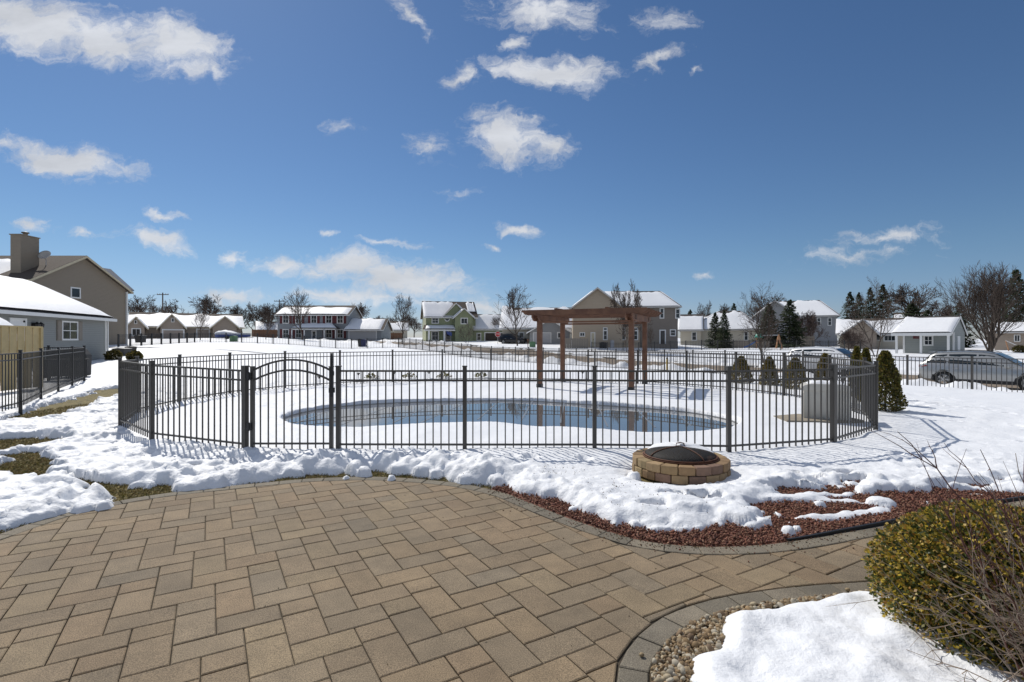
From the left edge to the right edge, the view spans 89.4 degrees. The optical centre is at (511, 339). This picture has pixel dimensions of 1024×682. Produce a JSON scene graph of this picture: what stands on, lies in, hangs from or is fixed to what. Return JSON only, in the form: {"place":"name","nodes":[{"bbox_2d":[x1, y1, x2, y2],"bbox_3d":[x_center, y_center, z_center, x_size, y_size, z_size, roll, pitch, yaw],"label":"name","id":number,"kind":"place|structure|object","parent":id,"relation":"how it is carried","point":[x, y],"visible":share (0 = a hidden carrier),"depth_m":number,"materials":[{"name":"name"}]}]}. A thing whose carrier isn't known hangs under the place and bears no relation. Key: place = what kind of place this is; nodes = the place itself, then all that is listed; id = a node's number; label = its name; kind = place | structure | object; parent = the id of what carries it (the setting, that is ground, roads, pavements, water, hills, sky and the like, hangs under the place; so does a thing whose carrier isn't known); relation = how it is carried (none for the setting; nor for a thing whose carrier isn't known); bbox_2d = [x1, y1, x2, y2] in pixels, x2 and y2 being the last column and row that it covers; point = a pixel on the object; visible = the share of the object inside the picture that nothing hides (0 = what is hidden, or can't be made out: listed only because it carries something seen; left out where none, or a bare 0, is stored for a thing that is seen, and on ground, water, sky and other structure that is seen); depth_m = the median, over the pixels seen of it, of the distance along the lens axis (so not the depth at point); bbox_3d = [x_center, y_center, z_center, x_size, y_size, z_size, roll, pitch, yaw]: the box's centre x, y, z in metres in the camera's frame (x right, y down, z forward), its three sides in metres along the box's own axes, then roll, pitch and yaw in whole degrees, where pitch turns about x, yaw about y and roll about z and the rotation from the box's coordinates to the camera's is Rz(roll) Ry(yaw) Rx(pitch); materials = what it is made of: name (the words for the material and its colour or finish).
{"place":"outdoors","nodes":[
{"label":"outdoors","id":0,"kind":"place"},
{"bbox_2d":[0,343,980,539],"bbox_3d":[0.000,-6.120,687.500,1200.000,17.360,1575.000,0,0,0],"label":"ground","id":1,"kind":"structure","parent":0,"point":[87,399],"depth_m":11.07,"materials":[{"name":"green plant"}]},
{"bbox_2d":[0,318,13,380],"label":"porch roof","id":2,"kind":"structure","parent":1,"relation":"on","point":[3,322],"depth_m":18.73,"materials":[{"name":"white"}]},
{"bbox_2d":[0,325,42,390],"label":"wood screen","id":3,"kind":"object","parent":1,"relation":"on","point":[14,339],"visible":0.53,"depth_m":15.62,"materials":[{"name":"beige wood"}]},
{"bbox_2d":[0,345,85,414],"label":"patio fence","id":4,"kind":"object","parent":1,"relation":"on","point":[54,371],"visible":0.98,"depth_m":13.19,"materials":[{"name":"black metal"}]},
{"bbox_2d":[0,275,116,359],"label":"blue garage","id":5,"kind":"structure","parent":1,"relation":"on","point":[63,320],"depth_m":30.23,"materials":[{"name":"white paint"}]},
{"bbox_2d":[9,317,26,325],"bbox_3d":[-24.885,-0.496,26.117,0.090,1.160,1.350,0,0,-16],"label":"door","id":6,"kind":"structure","parent":5,"relation":"in","point":[14,321],"depth_m":26.14,"materials":[{"name":"white paint"}]},
{"bbox_2d":[62,320,78,339],"bbox_3d":[-26.219,-0.510,30.715,0.070,1.155,1.735,0,0,-16],"label":"window","id":7,"kind":"structure","parent":5,"relation":"in","point":[69,329],"depth_m":30.68,"materials":[{"name":"white paint"}]},
{"bbox_2d":[43,345,85,380],"bbox_3d":[-18.267,0.933,19.654,5.575,1.413,0.076,0,0,16],"label":"patio fence","id":8,"kind":"object","parent":1,"relation":"on","point":[48,347],"visible":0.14,"depth_m":19.28,"materials":[{"name":"black metal"}]},
{"bbox_2d":[0,232,133,344],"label":"tan house","id":9,"kind":"structure","parent":1,"relation":"on","point":[87,280],"depth_m":48.83,"materials":[{"name":"white paint"}]},
{"bbox_2d":[70,287,80,298],"bbox_3d":[-40.975,-4.367,48.616,0.070,1.034,1.127,0,0,0],"label":"window","id":10,"kind":"structure","parent":9,"relation":"in","point":[75,292],"depth_m":48.61,"materials":[{"name":"white paint"}]},
{"bbox_2d":[103,349,122,359],"bbox_3d":[-26.197,1.123,33.995,1.162,0.977,1.135,0,0,0],"label":"shrub","id":11,"kind":"object","parent":1,"relation":"on","point":[111,354],"visible":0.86,"depth_m":33.77,"materials":[{"name":"green plant"}]},
{"bbox_2d":[125,350,143,359],"bbox_3d":[-24.760,1.126,34.005,1.109,0.940,1.071,0,0,0],"label":"shrub","id":12,"kind":"object","parent":1,"relation":"on","point":[132,354],"visible":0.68,"depth_m":33.76,"materials":[{"name":"green plant"}]},
{"bbox_2d":[128,294,172,312],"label":"bare tree","id":13,"kind":"object","parent":1,"relation":"on","point":[139,308],"visible":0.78,"depth_m":138.87,"materials":[{"name":"brown plant"}]},
{"bbox_2d":[117,333,194,346],"bbox_3d":[-37.250,0.051,55.000,0.122,1.698,14.202,0,0,-6],"label":"yard fence","id":14,"kind":"object","parent":1,"relation":"on","point":[167,338],"visible":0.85,"depth_m":55.19,"materials":[{"name":"black metal"}]},
{"bbox_2d":[160,299,188,312],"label":"bare tree","id":15,"kind":"object","parent":1,"relation":"on","point":[174,307],"visible":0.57,"depth_m":150.82,"materials":[{"name":"brown plant"}]},
{"bbox_2d":[128,312,244,338],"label":"ranch house","id":16,"kind":"structure","parent":1,"relation":"on","point":[156,324],"depth_m":91.60,"materials":[{"name":"white paint"}]},
{"bbox_2d":[162,329,184,337],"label":"garage door","id":17,"kind":"structure","parent":16,"relation":"in","point":[164,331],"depth_m":87.84,"materials":[{"name":"white paint"}]},
{"bbox_2d":[196,328,209,337],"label":"garage door","id":18,"kind":"structure","parent":16,"relation":"in","point":[206,332],"depth_m":92.83,"materials":[{"name":"white paint"}]},
{"bbox_2d":[191,305,210,339],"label":"bare tree","id":19,"kind":"object","parent":1,"relation":"on","point":[203,316],"visible":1,"depth_m":75.07,"materials":[{"name":"brown plant"}]},
{"bbox_2d":[188,294,231,313],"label":"bare tree","id":20,"kind":"object","parent":1,"relation":"on","point":[204,304],"visible":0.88,"depth_m":134.38,"materials":[{"name":"brown plant"}]},
{"bbox_2d":[214,330,253,338],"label":"car","id":21,"kind":"object","parent":1,"relation":"on","point":[219,334],"visible":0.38,"depth_m":83.32,"materials":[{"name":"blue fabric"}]},
{"bbox_2d":[228,304,257,332],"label":"bare tree","id":22,"kind":"object","parent":1,"relation":"on","point":[238,312],"visible":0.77,"depth_m":150.00,"materials":[{"name":"brown plant"}]},
{"bbox_2d":[245,303,264,328],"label":"bare tree","id":23,"kind":"object","parent":1,"relation":"on","point":[252,308],"visible":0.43,"depth_m":157.50,"materials":[{"name":"brown plant"}]},
{"bbox_2d":[252,329,276,337],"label":"board fence","id":24,"kind":"object","parent":1,"relation":"on","point":[263,332],"visible":0.65,"depth_m":111.98,"materials":[{"name":"brown wood"}]},
{"bbox_2d":[253,303,277,326],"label":"bare tree","id":25,"kind":"object","parent":1,"relation":"on","point":[266,311],"visible":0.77,"depth_m":144.38,"materials":[{"name":"brown plant"}]},
{"bbox_2d":[255,321,277,336],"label":"distant house","id":26,"kind":"structure","parent":1,"relation":"on","point":[259,326],"depth_m":142.13,"materials":[{"name":"white paint"}]},
{"bbox_2d":[261,314,275,335],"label":"bare tree","id":27,"kind":"object","parent":1,"relation":"on","point":[267,319],"visible":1,"depth_m":80.13,"materials":[{"name":"brown plant"}]},
{"bbox_2d":[274,287,313,339],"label":"bare tree","id":28,"kind":"object","parent":1,"relation":"on","point":[303,298],"visible":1,"depth_m":79.91,"materials":[{"name":"brown plant"}]},
{"bbox_2d":[199,333,398,348],"bbox_3d":[-25.800,0.266,62.000,24.512,2.127,0.112,0,0,0],"label":"yard fence","id":29,"kind":"object","parent":1,"relation":"on","point":[241,334],"visible":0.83,"depth_m":61.99,"materials":[{"name":"black metal"}]},
{"bbox_2d":[274,305,392,340],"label":"grey house","id":30,"kind":"structure","parent":1,"relation":"on","point":[339,322],"depth_m":100.98,"materials":[{"name":"white paint"}]},
{"bbox_2d":[348,331,376,340],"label":"garage door","id":31,"kind":"structure","parent":30,"relation":"in","point":[371,335],"depth_m":100.37,"materials":[{"name":"white paint"}]},
{"bbox_2d":[352,302,370,317],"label":"bare tree","id":32,"kind":"object","parent":1,"relation":"on","point":[361,309],"visible":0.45,"depth_m":138.99,"materials":[{"name":"brown plant"}]},
{"bbox_2d":[390,321,408,337],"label":"distant house","id":33,"kind":"structure","parent":1,"relation":"on","point":[396,328],"depth_m":136.34,"materials":[{"name":"white paint"}]},
{"bbox_2d":[389,294,416,337],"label":"bare tree","id":34,"kind":"object","parent":1,"relation":"on","point":[408,305],"visible":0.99,"depth_m":78.25,"materials":[{"name":"brown plant"}]},
{"bbox_2d":[420,301,501,340],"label":"green house","id":35,"kind":"structure","parent":1,"relation":"on","point":[439,319],"depth_m":97.07,"materials":[{"name":"white paint"}]},
{"bbox_2d":[484,332,501,340],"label":"garage door","id":36,"kind":"structure","parent":35,"relation":"in","point":[488,336],"depth_m":98.62,"materials":[{"name":"white paint"}]},
{"bbox_2d":[458,321,474,342],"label":"bare tree","id":37,"kind":"object","parent":1,"relation":"on","point":[469,332],"visible":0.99,"depth_m":75.71,"materials":[{"name":"brown plant"}]},
{"bbox_2d":[118,349,878,451],"bbox_3d":[-0.305,1.039,13.399,15.888,1.442,12.472,0,0,0],"label":"pool fence","id":38,"kind":"object","parent":1,"relation":"on","point":[133,374],"visible":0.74,"depth_m":7.65,"materials":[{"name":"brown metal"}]},
{"bbox_2d":[246,353,334,448],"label":"pool gate","id":39,"kind":"structure","parent":38,"relation":"attached to","point":[252,379],"depth_m":7.32,"materials":[{"name":"brown metal"}]},
{"bbox_2d":[0,477,1023,681],"bbox_3d":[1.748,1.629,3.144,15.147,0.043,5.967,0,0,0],"label":"patio","id":40,"kind":"structure","parent":1,"relation":"on","point":[592,597],"depth_m":3.37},
{"bbox_2d":[474,489,1022,568],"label":"stray chips","id":41,"kind":"object","parent":40,"relation":"on","point":[694,545],"visible":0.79,"depth_m":4.13,"materials":[{"name":"brown wood"}]},
{"bbox_2d":[0,336,1023,681],"bbox_3d":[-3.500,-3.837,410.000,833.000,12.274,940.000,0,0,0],"label":"snow","id":42,"kind":"structure","parent":1,"relation":"on","point":[848,640],"depth_m":6.84,"materials":[{"name":"white snow"}]},
{"bbox_2d":[62,349,91,376],"bbox_3d":[-17.904,0.940,20.991,1.238,1.100,0.620,0,0,-20],"label":"covered grill","id":43,"kind":"object","parent":42,"relation":"on","point":[89,356],"visible":0.3,"depth_m":21.09,"materials":[{"name":"fabric"}]},
{"bbox_2d":[498,333,527,343],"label":"parked car","id":44,"kind":"object","parent":42,"relation":"on","point":[506,337],"visible":0.91,"depth_m":83.35,"materials":[{"name":"black paint"}]},
{"bbox_2d":[774,414,862,422],"bbox_3d":[5.828,1.548,9.998,1.450,0.085,0.920,0,0,0],"label":"concrete pad","id":45,"kind":"object","parent":42,"relation":"on","point":[792,417],"visible":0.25,"depth_m":9.71,"materials":[{"name":"grey concrete"}]},
{"bbox_2d":[800,380,849,422],"bbox_3d":[6.044,1.181,10.000,0.804,0.797,0.585,0,0,25],"label":"deck box","id":46,"kind":"object","parent":45,"relation":"on","point":[811,399],"visible":0.42,"depth_m":9.81,"materials":[{"name":"plastic"}]},
{"bbox_2d":[286,400,737,423],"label":"pool wall","id":47,"kind":"structure","parent":1,"relation":"on","point":[516,400],"depth_m":12.93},
{"bbox_2d":[285,401,734,431],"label":"water","id":48,"kind":"structure","parent":47,"relation":"in","point":[566,416],"depth_m":10.94,"materials":[{"name":"blue liquid"}]},
{"bbox_2d":[296,401,718,427],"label":"pool cover straps","id":49,"kind":"object","parent":48,"relation":"on","point":[520,420],"visible":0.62,"depth_m":11.06,"materials":[{"name":"blue fabric"}]},
{"bbox_2d":[492,285,533,345],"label":"bare tree","id":50,"kind":"object","parent":1,"relation":"on","point":[512,297],"visible":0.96,"depth_m":70.01,"materials":[{"name":"brown plant"}]},
{"bbox_2d":[499,306,571,343],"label":"grey bungalow","id":51,"kind":"object","parent":1,"relation":"on","point":[551,333],"visible":0.42,"depth_m":85.00,"materials":[{"name":"white paint"}]},
{"bbox_2d":[533,332,550,342],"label":"garage door","id":52,"kind":"structure","parent":51,"relation":"in","point":[546,335],"depth_m":81.78,"materials":[{"name":"white paint"}]},
{"bbox_2d":[565,338,587,347],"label":"board fence","id":53,"kind":"object","parent":1,"relation":"on","point":[573,342],"visible":0.58,"depth_m":66.98,"materials":[{"name":"beige paint"}]},
{"bbox_2d":[521,307,661,389],"bbox_3d":[2.736,0.343,17.270,3.975,2.635,3.190,0,0,24],"label":"pergola","id":54,"kind":"object","parent":1,"relation":"on","point":[641,315],"visible":0.88,"depth_m":16.66,"materials":[{"name":"brown wood"}]},
{"bbox_2d":[570,287,681,348],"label":"brown house","id":55,"kind":"structure","parent":1,"relation":"on","point":[664,325],"depth_m":70.06,"materials":[{"name":"white paint"}]},
{"bbox_2d":[659,330,665,343],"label":"door","id":56,"kind":"structure","parent":55,"relation":"in","point":[662,333],"depth_m":70.27,"materials":[{"name":"white paint"}]},
{"bbox_2d":[609,279,652,349],"bbox_3d":[13.390,-2.463,59.516,2.496,8.920,5.248,0,0,-44],"label":"bare tree","id":57,"kind":"object","parent":1,"relation":"on","point":[624,300],"visible":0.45,"depth_m":59.77,"materials":[{"name":"brown plant"}]},
{"bbox_2d":[632,442,730,484],"bbox_3d":[2.025,1.425,6.246,1.126,0.371,1.127,0,0,0],"label":"fire pit","id":58,"kind":"object","parent":1,"relation":"on","point":[683,463],"visible":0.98,"depth_m":5.90,"materials":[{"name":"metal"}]},
{"bbox_2d":[399,338,1023,392],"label":"yard fence","id":59,"kind":"object","parent":1,"relation":"on","point":[549,359],"visible":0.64,"depth_m":24.69,"materials":[{"name":"brown metal"}]},
{"bbox_2d":[702,312,724,347],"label":"spruce tree","id":60,"kind":"object","parent":1,"relation":"on","point":[714,325],"visible":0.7,"depth_m":71.84,"materials":[{"name":"green plant"}]},
{"bbox_2d":[678,310,762,344],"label":"cream house","id":61,"kind":"structure","parent":1,"relation":"on","point":[693,328],"depth_m":83.85,"materials":[{"name":"white paint"}]},
{"bbox_2d":[713,310,735,348],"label":"spruce tree","id":62,"kind":"object","parent":1,"relation":"on","point":[725,323],"visible":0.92,"depth_m":69.75,"materials":[{"name":"green plant"}]},
{"bbox_2d":[591,340,860,351],"bbox_3d":[24.955,0.898,60.575,31.224,1.696,0.102,0,0,2],"label":"yard fence","id":63,"kind":"object","parent":1,"relation":"on","point":[749,343],"visible":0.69,"depth_m":60.54,"materials":[{"name":"black metal"}]},
{"bbox_2d":[733,355,753,383],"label":"arborvitae","id":64,"kind":"object","parent":1,"relation":"on","point":[742,369],"visible":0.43,"depth_m":18.34,"materials":[{"name":"green plant"}]},
{"bbox_2d":[725,340,768,347],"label":"board fence","id":65,"kind":"object","parent":1,"relation":"on","point":[743,344],"visible":0.24,"depth_m":72.91,"materials":[{"name":"beige paint"}]},
{"bbox_2d":[491,479,1023,546],"bbox_3d":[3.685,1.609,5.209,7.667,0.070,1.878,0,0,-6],"label":"mulch","id":66,"kind":"object","parent":1,"relation":"on","point":[748,531],"visible":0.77,"depth_m":4.70,"materials":[{"name":"brown wood"}]},
{"bbox_2d":[787,496,1023,541],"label":"edging strip","id":67,"kind":"object","parent":66,"relation":"on","point":[859,527],"visible":0.56,"depth_m":4.38,"materials":[{"name":"black plastic"}]},
{"bbox_2d":[737,281,786,362],"bbox_3d":[19.827,-1.099,41.134,3.794,7.084,5.291,0,0,21],"label":"bare tree","id":68,"kind":"object","parent":1,"relation":"on","point":[762,332],"visible":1,"depth_m":41.12,"materials":[{"name":"brown plant"}]},
{"bbox_2d":[744,291,785,315],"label":"bare tree","id":69,"kind":"object","parent":1,"relation":"on","point":[757,301],"visible":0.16,"depth_m":134.35,"materials":[{"name":"brown plant"}]},
{"bbox_2d":[759,356,779,385],"bbox_3d":[8.654,1.133,17.378,0.705,1.154,0.677,0,0,0],"label":"arborvitae","id":70,"kind":"object","parent":1,"relation":"on","point":[770,364],"visible":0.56,"depth_m":17.28,"materials":[{"name":"green plant"}]},
{"bbox_2d":[752,305,788,347],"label":"spruce tree","id":71,"kind":"object","parent":1,"relation":"on","point":[765,328],"visible":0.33,"depth_m":73.56,"materials":[{"name":"green plant"}]},
{"bbox_2d":[769,299,810,347],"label":"spruce tree","id":72,"kind":"object","parent":1,"relation":"on","point":[788,321],"visible":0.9,"depth_m":71.50,"materials":[{"name":"green plant"}]},
{"bbox_2d":[781,357,806,388],"bbox_3d":[8.882,1.127,16.235,0.885,1.167,0.801,0,0,-36],"label":"arborvitae","id":73,"kind":"object","parent":1,"relation":"on","point":[789,365],"visible":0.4,"depth_m":16.07,"materials":[{"name":"green plant"}]},
{"bbox_2d":[751,300,840,345],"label":"grey hip house","id":74,"kind":"structure","parent":1,"relation":"on","point":[827,315],"depth_m":97.59,"materials":[{"name":"white paint"}]},
{"bbox_2d":[788,310,829,345],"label":"bare tree","id":75,"kind":"object","parent":1,"relation":"on","point":[810,321],"visible":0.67,"depth_m":75.80,"materials":[{"name":"brown plant"}]},
{"bbox_2d":[817,352,828,379],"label":"arborvitae","id":76,"kind":"object","parent":1,"relation":"on","point":[824,354],"visible":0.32,"depth_m":14.74,"materials":[{"name":"green plant"}]},
{"bbox_2d":[837,291,859,344],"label":"spruce tree","id":77,"kind":"object","parent":1,"relation":"on","point":[850,296],"visible":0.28,"depth_m":104.84,"materials":[{"name":"green plant"}]},
{"bbox_2d":[849,345,860,394],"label":"arborvitae","id":78,"kind":"object","parent":1,"relation":"on","point":[856,352],"visible":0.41,"depth_m":13.75,"materials":[{"name":"green plant"}]},
{"bbox_2d":[839,328,871,349],"bbox_3d":[40.138,0.081,61.549,3.236,2.887,3.996,0,0,-16],"label":"bare tree","id":79,"kind":"object","parent":1,"relation":"on","point":[846,335],"visible":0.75,"depth_m":61.12,"materials":[{"name":"brown plant"}]},
{"bbox_2d":[855,347,871,401],"bbox_3d":[8.672,0.945,12.708,0.481,1.531,0.467,0,0,0],"label":"arborvitae","id":80,"kind":"object","parent":1,"relation":"on","point":[865,352],"visible":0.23,"depth_m":12.66,"materials":[{"name":"green plant"}]},
{"bbox_2d":[835,318,902,348],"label":"beige ranch","id":81,"kind":"structure","parent":1,"relation":"on","point":[887,341],"depth_m":70.06,"materials":[{"name":"white paint"}]},
{"bbox_2d":[860,287,881,318],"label":"spruce tree","id":82,"kind":"object","parent":1,"relation":"on","point":[869,308],"visible":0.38,"depth_m":99.73,"materials":[{"name":"green plant"}]},
{"bbox_2d":[842,276,906,356],"bbox_3d":[31.546,-1.846,44.839,5.360,7.484,3.844,0,0,8],"label":"bare tree","id":83,"kind":"object","parent":1,"relation":"on","point":[888,309],"visible":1,"depth_m":44.81,"materials":[{"name":"brown plant"}]},
{"bbox_2d":[873,284,895,317],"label":"spruce tree","id":84,"kind":"object","parent":1,"relation":"on","point":[883,288],"visible":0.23,"depth_m":99.70,"materials":[{"name":"green plant"}]},
{"bbox_2d":[876,350,908,411],"bbox_3d":[8.124,0.966,11.269,0.800,1.488,0.791,0,0,0],"label":"arborvitae","id":85,"kind":"object","parent":1,"relation":"on","point":[888,369],"visible":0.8,"depth_m":11.12,"materials":[{"name":"green plant"}]},
{"bbox_2d":[898,303,925,316],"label":"spruce tree","id":86,"kind":"object","parent":1,"relation":"on","point":[912,312],"visible":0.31,"depth_m":87.72,"materials":[{"name":"green plant"}]},
{"bbox_2d":[878,282,953,317],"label":"bare tree","id":87,"kind":"object","parent":1,"relation":"on","point":[918,301],"visible":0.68,"depth_m":109.46,"materials":[{"name":"brown plant"}]},
{"bbox_2d":[891,316,967,353],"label":"house","id":88,"kind":"structure","parent":1,"relation":"on","point":[924,335],"depth_m":49.34,"materials":[{"name":"white paint"}]},
{"bbox_2d":[923,336,933,345],"bbox_3d":[39.793,0.109,49.477,0.070,1.025,0.781,0,0,-38],"label":"window","id":89,"kind":"structure","parent":88,"relation":"in","point":[927,340],"depth_m":49.46,"materials":[{"name":"white paint"}]},
{"bbox_2d":[934,304,965,319],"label":"bare tree","id":90,"kind":"object","parent":1,"relation":"on","point":[944,312],"visible":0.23,"depth_m":99.38,"materials":[{"name":"brown plant"}]},
{"bbox_2d":[951,302,981,347],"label":"spruce tree","id":91,"kind":"object","parent":1,"relation":"on","point":[969,341],"visible":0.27,"depth_m":84.19,"materials":[{"name":"green plant"}]},
{"bbox_2d":[926,260,1023,351],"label":"bare tree","id":92,"kind":"object","parent":1,"relation":"on","point":[986,296],"visible":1,"depth_m":54.36,"materials":[{"name":"brown plant"}]},
{"bbox_2d":[989,322,1023,349],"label":"yellow ranch","id":93,"kind":"structure","parent":1,"relation":"on","point":[1015,336],"depth_m":65.07,"materials":[{"name":"white paint"}]},
{"bbox_2d":[1000,269,1023,321],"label":"spruce tree","id":94,"kind":"object","parent":1,"relation":"on","point":[1014,272],"visible":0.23,"depth_m":71.68,"materials":[{"name":"green plant"}]},
{"bbox_2d":[0,0,1023,338],"label":"sky","id":95,"kind":"structure","parent":0,"point":[371,153],"materials":[{"name":"blue"}]},
{"bbox_2d":[375,341,1021,389],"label":"road","id":96,"kind":"structure","parent":0,"point":[681,365],"depth_m":49.58,"materials":[{"name":"grey asphalt"}]},
{"bbox_2d":[787,346,873,374],"bbox_3d":[17.765,1.263,28.647,2.240,1.795,4.900,0,0,-37],"label":"parked car","id":97,"kind":"object","parent":96,"relation":"on","point":[812,350],"visible":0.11,"depth_m":28.59,"materials":[{"name":"white paint"}]},
{"bbox_2d":[918,350,1023,389],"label":"parked car","id":98,"kind":"object","parent":96,"relation":"on","point":[956,354],"visible":0.73,"depth_m":23.09,"materials":[{"name":"silver metal"}]},
{"bbox_2d":[650,589,867,681],"bbox_3d":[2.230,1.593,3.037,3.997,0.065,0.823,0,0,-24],"label":"gravel","id":99,"kind":"structure","parent":0,"point":[697,637],"depth_m":2.71,"materials":[{"name":"beige gravel"}]},
{"bbox_2d":[825,430,1023,681],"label":"bare shrub","id":100,"kind":"object","parent":99,"relation":"on","point":[1016,621],"visible":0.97,"depth_m":2.33,"materials":[{"name":"brown plant"}]},
{"bbox_2d":[861,498,1023,680],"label":"boxwood bush","id":101,"kind":"object","parent":99,"relation":"on","point":[905,580],"visible":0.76,"depth_m":2.73,"materials":[{"name":"green plant"}]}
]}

